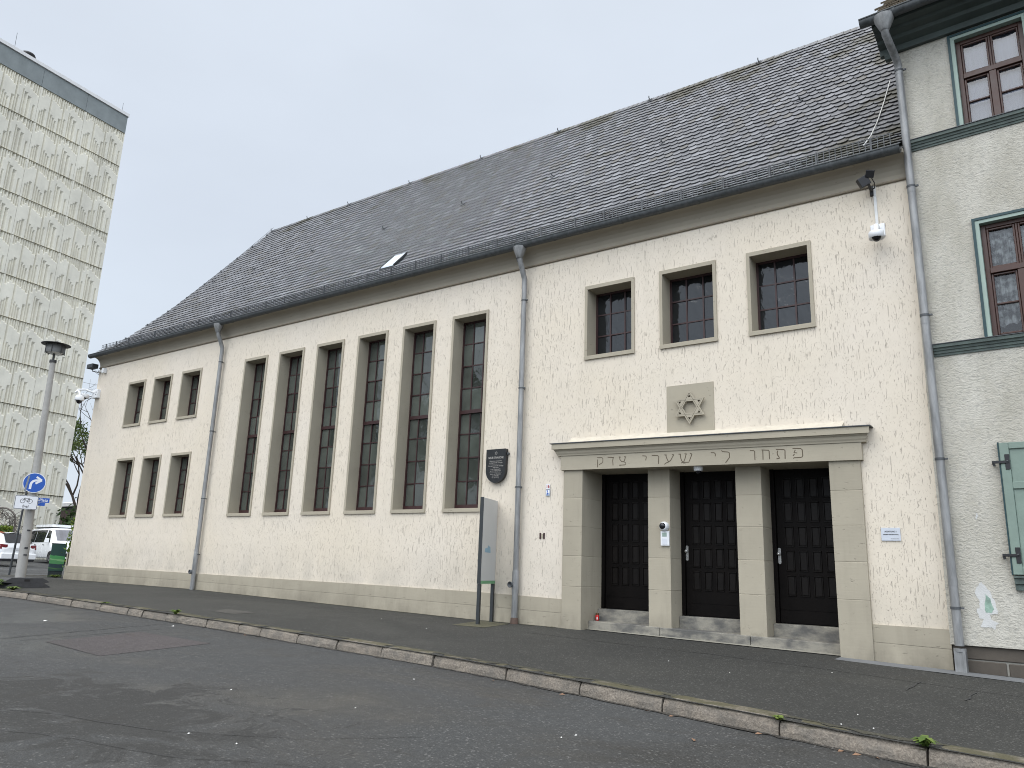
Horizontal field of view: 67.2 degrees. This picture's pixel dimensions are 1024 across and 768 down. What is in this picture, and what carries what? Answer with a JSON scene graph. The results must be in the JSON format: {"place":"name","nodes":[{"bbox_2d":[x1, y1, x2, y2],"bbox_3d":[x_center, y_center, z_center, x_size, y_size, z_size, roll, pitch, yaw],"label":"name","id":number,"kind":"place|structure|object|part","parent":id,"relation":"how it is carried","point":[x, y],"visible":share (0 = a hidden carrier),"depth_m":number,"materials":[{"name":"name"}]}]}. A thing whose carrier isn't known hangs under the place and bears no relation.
{"place":"outdoors","nodes":[
{"label":"outdoors","id":0,"kind":"place"},
{"bbox_2d":[0,0,884,502],"label":"sky","id":1,"kind":"structure","parent":0,"point":[248,119],"materials":[{"name":"white"}]},
{"bbox_2d":[0,559,928,767],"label":"road","id":2,"kind":"structure","parent":0,"point":[299,695],"depth_m":6.39,"materials":[{"name":"grey asphalt"}]},
{"bbox_2d":[0,524,12,532],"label":"hedge","id":3,"kind":"object","parent":2,"relation":"on","point":[6,528],"visible":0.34,"depth_m":44.94,"materials":[{"name":"green plant"}]},
{"bbox_2d":[8,491,27,574],"bbox_3d":[-16.662,4.825,26.069,0.080,3.292,0.664,13,-17,-38],"label":"leaning pole","id":4,"kind":"object","parent":2,"relation":"on","point":[16,539],"visible":0.6,"depth_m":26.00,"materials":[{"name":"metal"}]},
{"bbox_2d":[0,507,35,532],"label":"vine arch","id":5,"kind":"structure","parent":2,"relation":"on","point":[11,517],"depth_m":47.55,"materials":[{"name":"plant"}]},
{"bbox_2d":[0,532,36,563],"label":"estate car","id":6,"kind":"object","parent":2,"relation":"on","point":[7,540],"visible":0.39,"depth_m":34.63,"materials":[{"name":"white metal"}]},
{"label":"rear window","id":7,"kind":"part","parent":6,"relation":"part of","materials":[{"name":"grey glass"}]},
{"bbox_2d":[31,524,72,562],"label":"camper van","id":8,"kind":"object","parent":2,"relation":"on","point":[44,538],"visible":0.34,"depth_m":43.27,"materials":[{"name":"white metal"}]},
{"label":"side window","id":9,"kind":"part","parent":8,"relation":"part of","materials":[{"name":"black glass"}]},
{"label":"side window","id":10,"kind":"part","parent":8,"relation":"part of","materials":[{"name":"black glass"}]},
{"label":"side window","id":11,"kind":"part","parent":8,"relation":"part of","materials":[{"name":"black glass"}]},
{"bbox_2d":[0,36,129,559],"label":"tower block","id":12,"kind":"structure","parent":2,"relation":"on","point":[62,136],"depth_m":53.46,"materials":[{"name":"concrete"}]},
{"bbox_2d":[56,497,76,524],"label":"bush","id":13,"kind":"object","parent":2,"relation":"on","point":[67,520],"visible":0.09,"depth_m":53.06,"materials":[{"name":"green plant"}]},
{"bbox_2d":[59,501,76,524],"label":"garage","id":14,"kind":"structure","parent":2,"relation":"on","point":[65,505],"depth_m":70.55,"materials":[{"name":"white plastic"}]},
{"bbox_2d":[66,369,98,511],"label":"deciduous tree","id":15,"kind":"object","parent":2,"relation":"on","point":[76,445],"visible":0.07,"depth_m":66.32,"materials":[{"name":"green plant"}]},
{"bbox_2d":[7,623,164,637],"bbox_3d":[-6.285,3.680,11.538,0.060,0.049,2.933,-3,-14,20],"label":"road seam","id":16,"kind":"object","parent":2,"relation":"on","point":[74,631],"visible":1,"depth_m":11.26,"materials":[{"name":"black asphalt"}]},
{"bbox_2d":[45,632,208,655],"bbox_3d":[-5.221,3.472,10.363,2.080,0.059,1.700,-8,-17,35],"label":"road patch","id":17,"kind":"object","parent":2,"relation":"on","point":[119,643],"visible":1,"depth_m":10.28,"materials":[{"name":"grey asphalt"}]},
{"bbox_2d":[1,729,336,767],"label":"road crack","id":18,"kind":"object","parent":2,"relation":"on","point":[174,756],"visible":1,"depth_m":4.95,"materials":[{"name":"black asphalt"}]},
{"bbox_2d":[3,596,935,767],"bbox_3d":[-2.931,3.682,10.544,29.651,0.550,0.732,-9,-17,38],"label":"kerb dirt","id":19,"kind":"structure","parent":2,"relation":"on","point":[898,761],"depth_m":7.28,"materials":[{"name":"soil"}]},
{"bbox_2d":[0,575,1023,767],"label":"kerb","id":20,"kind":"structure","parent":2,"relation":"on","point":[907,752],"depth_m":7.36,"materials":[{"name":"stone"}]},
{"bbox_2d":[0,588,1023,757],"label":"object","id":21,"kind":"object","parent":20,"relation":"on","point":[868,732],"visible":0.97,"depth_m":7.82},
{"bbox_2d":[0,575,1023,763],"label":"pavement","id":22,"kind":"structure","parent":0,"point":[987,720],"depth_m":9.34,"materials":[{"name":"grey asphalt"}]},
{"bbox_2d":[5,586,19,589],"bbox_3d":[-11.144,4.561,17.221,0.488,0.079,0.443,-8,-17,35],"label":"weed","id":23,"kind":"object","parent":22,"relation":"on","point":[13,588],"visible":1,"depth_m":17.19,"materials":[{"name":"green plant"}]},
{"bbox_2d":[0,583,49,587],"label":"sign foot","id":24,"kind":"object","parent":22,"relation":"on","point":[30,585],"visible":0.89,"depth_m":18.17},
{"bbox_2d":[0,577,47,582],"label":"sign foot","id":25,"kind":"object","parent":24,"relation":"on","point":[22,580],"visible":1,"depth_m":18.14},
{"bbox_2d":[15,341,70,576],"bbox_3d":[-14.177,2.172,22.962,0.820,7.193,0.816,-8,-17,35],"label":"street lamp","id":26,"kind":"object","parent":22,"relation":"on","point":[53,348],"visible":0.98,"depth_m":22.98,"materials":[{"name":"metal"}]},
{"bbox_2d":[13,495,38,509],"bbox_3d":[-14.155,3.451,22.464,0.585,0.400,0.104,10,-16,-30],"label":"bicycle sign","id":27,"kind":"object","parent":26,"relation":"attached to","point":[25,502],"visible":1,"depth_m":22.42,"materials":[{"name":"metal"}]},
{"bbox_2d":[23,473,45,492],"bbox_3d":[-14.046,2.908,22.672,0.586,0.586,0.089,10,-16,-30],"label":"direction sign","id":28,"kind":"object","parent":26,"relation":"attached to","point":[34,482],"visible":1,"depth_m":22.64,"materials":[{"name":"metal"}]},
{"bbox_2d":[37,498,49,505],"bbox_3d":[-14.024,3.439,22.594,0.800,0.232,0.010,10,-16,-30],"label":"street name sign","id":29,"kind":"object","parent":26,"relation":"attached to","point":[43,501],"visible":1,"depth_m":22.71,"materials":[{"name":"blue metal"}]},
{"bbox_2d":[47,543,66,576],"bbox_3d":[-14.961,5.808,25.349,0.450,1.110,0.300,10,-16,-29],"label":"cable cabinet","id":30,"kind":"object","parent":22,"relation":"on","point":[56,560],"visible":0.96,"depth_m":25.24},
{"bbox_2d":[170,609,180,613],"bbox_3d":[-5.728,3.889,13.161,0.217,0.079,0.213,5,-14,-12],"label":"weed","id":31,"kind":"object","parent":22,"relation":"on","point":[176,611],"visible":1,"depth_m":13.14,"materials":[{"name":"green plant"}]},
{"bbox_2d":[215,609,254,613],"bbox_3d":[-5.157,4.165,14.128,1.010,0.028,0.560,-8,-17,35],"label":"pavement cover","id":32,"kind":"object","parent":22,"relation":"on","point":[231,611],"visible":1,"depth_m":14.07,"materials":[{"name":"concrete"}]},
{"bbox_2d":[67,579,548,626],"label":"wall foot dirt","id":33,"kind":"structure","parent":22,"relation":"on","point":[334,604],"depth_m":16.39,"materials":[{"name":"soil"}]},
{"bbox_2d":[454,621,505,626],"bbox_3d":[-0.523,4.246,13.650,0.704,0.024,1.192,-5,-15,26],"label":"sign base plate","id":34,"kind":"object","parent":22,"relation":"on","point":[484,624],"visible":0.95,"depth_m":13.57,"materials":[{"name":"grey concrete"}]},
{"bbox_2d":[476,497,497,623],"bbox_3d":[-0.456,3.258,14.152,0.068,2.280,0.805,-2,-14,18],"label":"information stele","id":35,"kind":"object","parent":34,"relation":"on","point":[487,542],"visible":0.87,"depth_m":14.12,"materials":[{"name":"metal"}]},
{"bbox_2d":[63,26,953,669],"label":"synagogue","id":36,"kind":"structure","parent":22,"relation":"on","point":[613,328],"depth_m":14.88,"materials":[{"name":"beige paint"}]},
{"bbox_2d":[74,389,100,403],"bbox_3d":[-13.712,0.416,24.732,0.825,0.601,0.818,-8,-17,35],"label":"security camera","id":37,"kind":"object","parent":36,"relation":"attached to","point":[79,398],"visible":1,"depth_m":24.73,"materials":[{"name":"white plastic"}]},
{"bbox_2d":[87,363,98,372],"bbox_3d":[-13.642,-0.506,25.159,0.360,0.242,0.307,-8,-17,35],"label":"floodlight","id":38,"kind":"object","parent":36,"relation":"attached to","point":[92,366],"visible":1,"depth_m":25.07,"materials":[{"name":"metal"}]},
{"bbox_2d":[98,368,106,373],"bbox_3d":[-13.331,-0.411,25.041,0.460,0.160,0.120,-8,-17,35],"label":"motion sensor","id":39,"kind":"object","parent":36,"relation":"attached to","point":[104,370],"visible":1,"depth_m":24.92,"materials":[{"name":"white plastic"}]},
{"bbox_2d":[108,457,134,517],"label":"window","id":40,"kind":"structure","parent":36,"relation":"in","point":[118,507],"depth_m":23.23,"materials":[{"name":"beige stone"}]},
{"bbox_2d":[121,379,146,427],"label":"window","id":41,"kind":"structure","parent":36,"relation":"in","point":[136,389],"depth_m":23.83,"materials":[{"name":"beige stone"}]},
{"bbox_2d":[134,455,161,516],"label":"window","id":42,"kind":"structure","parent":36,"relation":"in","point":[150,468],"depth_m":22.41,"materials":[{"name":"beige stone"}]},
{"bbox_2d":[147,374,172,423],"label":"window","id":43,"kind":"structure","parent":36,"relation":"in","point":[162,386],"depth_m":23.01,"materials":[{"name":"beige stone"}]},
{"bbox_2d":[162,451,191,516],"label":"window","id":44,"kind":"structure","parent":36,"relation":"in","point":[179,466],"depth_m":21.58,"materials":[{"name":"beige stone"}]},
{"bbox_2d":[175,368,202,419],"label":"window","id":45,"kind":"structure","parent":36,"relation":"in","point":[190,385],"depth_m":22.18,"materials":[{"name":"beige stone"}]},
{"bbox_2d":[226,355,268,515],"bbox_3d":[-6.711,1.340,19.985,0.977,4.146,0.376,-8,-17,35],"label":"window","id":46,"kind":"structure","parent":36,"relation":"in","point":[240,497],"depth_m":20.16,"materials":[{"name":"grey glass"}]},
{"bbox_2d":[261,347,304,515],"bbox_3d":[-5.538,1.184,19.165,0.977,4.146,0.376,-8,-17,35],"label":"window","id":47,"kind":"structure","parent":36,"relation":"in","point":[279,473],"depth_m":19.34,"materials":[{"name":"grey glass"}]},
{"bbox_2d":[300,339,344,514],"bbox_3d":[-4.364,1.027,18.346,0.977,4.146,0.376,-8,-17,35],"label":"window","id":48,"kind":"structure","parent":36,"relation":"in","point":[320,457],"depth_m":18.51,"materials":[{"name":"grey glass"}]},
{"bbox_2d":[343,330,388,513],"bbox_3d":[-3.190,0.870,17.526,0.977,4.146,0.376,-8,-17,35],"label":"window","id":49,"kind":"structure","parent":36,"relation":"in","point":[370,372],"depth_m":17.69,"materials":[{"name":"grey glass"}]},
{"bbox_2d":[390,320,436,512],"bbox_3d":[-2.016,0.714,16.707,0.977,4.146,0.376,-8,-17,35],"label":"window","id":50,"kind":"structure","parent":36,"relation":"in","point":[411,454],"depth_m":16.87,"materials":[{"name":"grey glass"}]},
{"bbox_2d":[442,309,488,511],"bbox_3d":[-0.843,0.557,15.888,0.977,4.146,0.376,-8,-17,35],"label":"window","id":51,"kind":"structure","parent":36,"relation":"in","point":[463,469],"depth_m":16.04,"materials":[{"name":"grey glass"}]},
{"bbox_2d":[486,448,509,482],"bbox_3d":[-0.281,1.593,14.952,0.510,0.659,0.085,-8,-17,35],"label":"memorial plaque","id":52,"kind":"object","parent":36,"relation":"attached to","point":[496,465],"visible":1,"depth_m":14.91,"materials":[{"name":"metal"}]},
{"bbox_2d":[539,533,544,538],"bbox_3d":[0.550,2.772,14.072,0.110,0.105,0.014,-8,-17,35],"label":"wall bracket","id":53,"kind":"object","parent":36,"relation":"attached to","point":[541,535],"depth_m":14.07,"materials":[{"name":"metal"}]},
{"bbox_2d":[584,277,634,359],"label":"window","id":54,"kind":"structure","parent":36,"relation":"in","point":[609,306],"depth_m":14.52,"materials":[{"name":"beige stone"}]},
{"bbox_2d":[601,473,648,609],"bbox_3d":[2.145,2.782,13.835,1.139,2.447,0.140,-8,-17,35],"label":"door","id":55,"kind":"structure","parent":36,"relation":"in","point":[624,562],"depth_m":13.86,"materials":[{"name":"black wood"}]},
{"bbox_2d":[659,522,669,545],"bbox_3d":[2.534,2.500,12.894,0.163,0.397,0.135,-8,-17,35],"label":"door intercom","id":56,"kind":"object","parent":36,"relation":"attached to","point":[665,533],"depth_m":12.89,"materials":[{"name":"white plastic"}]},
{"bbox_2d":[659,260,717,348],"bbox_3d":[3.140,-1.329,13.483,1.052,1.448,0.396,-8,-17,35],"label":"window","id":57,"kind":"structure","parent":36,"relation":"in","point":[687,294],"depth_m":13.64,"materials":[{"name":"beige stone"}]},
{"bbox_2d":[693,466,702,473],"bbox_3d":[3.063,1.418,12.675,0.156,0.122,0.156,-8,-17,35],"label":"security camera","id":58,"kind":"object","parent":36,"relation":"attached to","point":[698,469],"visible":1,"depth_m":12.63,"materials":[{"name":"white plastic"}]},
{"bbox_2d":[680,471,739,617],"bbox_3d":[3.393,2.626,12.940,1.138,2.478,0.172,-8,-17,35],"label":"door","id":59,"kind":"structure","parent":36,"relation":"in","point":[709,545],"depth_m":12.96,"materials":[{"name":"black wood"}]},
{"bbox_2d":[746,240,815,335],"bbox_3d":[4.421,-1.500,12.588,1.052,1.448,0.396,-8,-17,35],"label":"window","id":60,"kind":"structure","parent":36,"relation":"in","point":[780,292],"depth_m":12.73,"materials":[{"name":"beige stone"}]},
{"bbox_2d":[769,468,838,625],"bbox_3d":[4.643,2.469,12.065,1.096,2.498,0.172,-8,-17,35],"label":"door","id":61,"kind":"structure","parent":36,"relation":"in","point":[801,512],"depth_m":12.08,"materials":[{"name":"black wood"}]},
{"bbox_2d":[856,170,874,196],"bbox_3d":[5.441,-3.087,11.818,0.287,0.316,0.379,-8,-17,35],"label":"floodlight","id":62,"kind":"object","parent":36,"relation":"attached to","point":[862,182],"visible":1,"depth_m":11.71,"materials":[{"name":"black plastic"}]},
{"bbox_2d":[873,187,878,223],"bbox_3d":[5.587,-2.738,11.844,0.039,0.660,0.022,-8,-17,35],"label":"cable duct","id":63,"kind":"object","parent":36,"relation":"attached to","point":[875,208],"visible":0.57,"depth_m":11.83,"materials":[{"name":"white plastic"}]},
{"bbox_2d":[868,223,885,241],"bbox_3d":[5.491,-2.290,11.604,0.216,0.360,0.342,-8,-17,35],"label":"security camera","id":64,"kind":"object","parent":36,"relation":"attached to","point":[876,233],"visible":1,"depth_m":11.51,"materials":[{"name":"white plastic"}]},
{"bbox_2d":[881,528,900,540],"bbox_3d":[5.290,2.099,10.767,0.248,0.180,0.014,-8,-17,35],"label":"notice plate","id":65,"kind":"object","parent":36,"relation":"attached to","point":[890,534],"visible":1,"depth_m":10.76,"materials":[{"name":"metal"}]},
{"bbox_2d":[590,629,840,655],"bbox_3d":[2.977,4.034,12.114,4.170,0.076,0.159,-8,-17,35],"label":"cement fillet","id":66,"kind":"object","parent":22,"relation":"on","point":[725,643],"visible":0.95,"depth_m":11.86,"materials":[{"name":"grey concrete"}]},
{"bbox_2d":[771,715,785,719],"bbox_3d":[2.196,2.754,6.371,0.078,0.039,0.124,8,-15,-22],"label":"weed","id":67,"kind":"object","parent":22,"relation":"on","point":[778,717],"visible":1,"depth_m":6.35,"materials":[{"name":"green plant"}]},
{"bbox_2d":[912,735,938,746],"bbox_3d":[3.047,2.632,5.683,0.191,0.072,0.194,-8,-17,35],"label":"weed","id":68,"kind":"object","parent":22,"relation":"on","point":[924,740],"visible":1,"depth_m":5.66,"materials":[{"name":"green plant"}]},
{"bbox_2d":[836,657,1023,682],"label":"cement strip","id":69,"kind":"object","parent":22,"relation":"on","point":[938,670],"visible":1,"depth_m":9.91,"materials":[{"name":"grey concrete"}]},
{"bbox_2d":[858,0,1023,677],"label":"house","id":70,"kind":"structure","parent":22,"relation":"on","point":[959,69],"depth_m":10.82,"materials":[{"name":"paint"}]},
{"bbox_2d":[947,10,1023,125],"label":"window","id":71,"kind":"structure","parent":70,"relation":"in","point":[986,60],"depth_m":11.36,"materials":[{"name":"green paint"}]},
{"bbox_2d":[971,208,1023,336],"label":"window","id":72,"kind":"structure","parent":70,"relation":"in","point":[998,239],"depth_m":10.73,"materials":[{"name":"green paint"}]},
{"bbox_3d":[-13.799,5.443,24.245,0.170,1.460,0.250,-8,-17,35],"label":"fence post","id":73,"kind":"object","parent":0,"visible":0},
{"bbox_2d":[61,518,74,566],"bbox_3d":[-13.821,5.099,24.328,0.570,2.047,0.569,-8,-17,35],"label":"climbing plant","id":74,"kind":"object","parent":73,"relation":"attached to","point":[68,539],"visible":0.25,"depth_m":24.28,"materials":[{"name":"green plant"}]}
]}

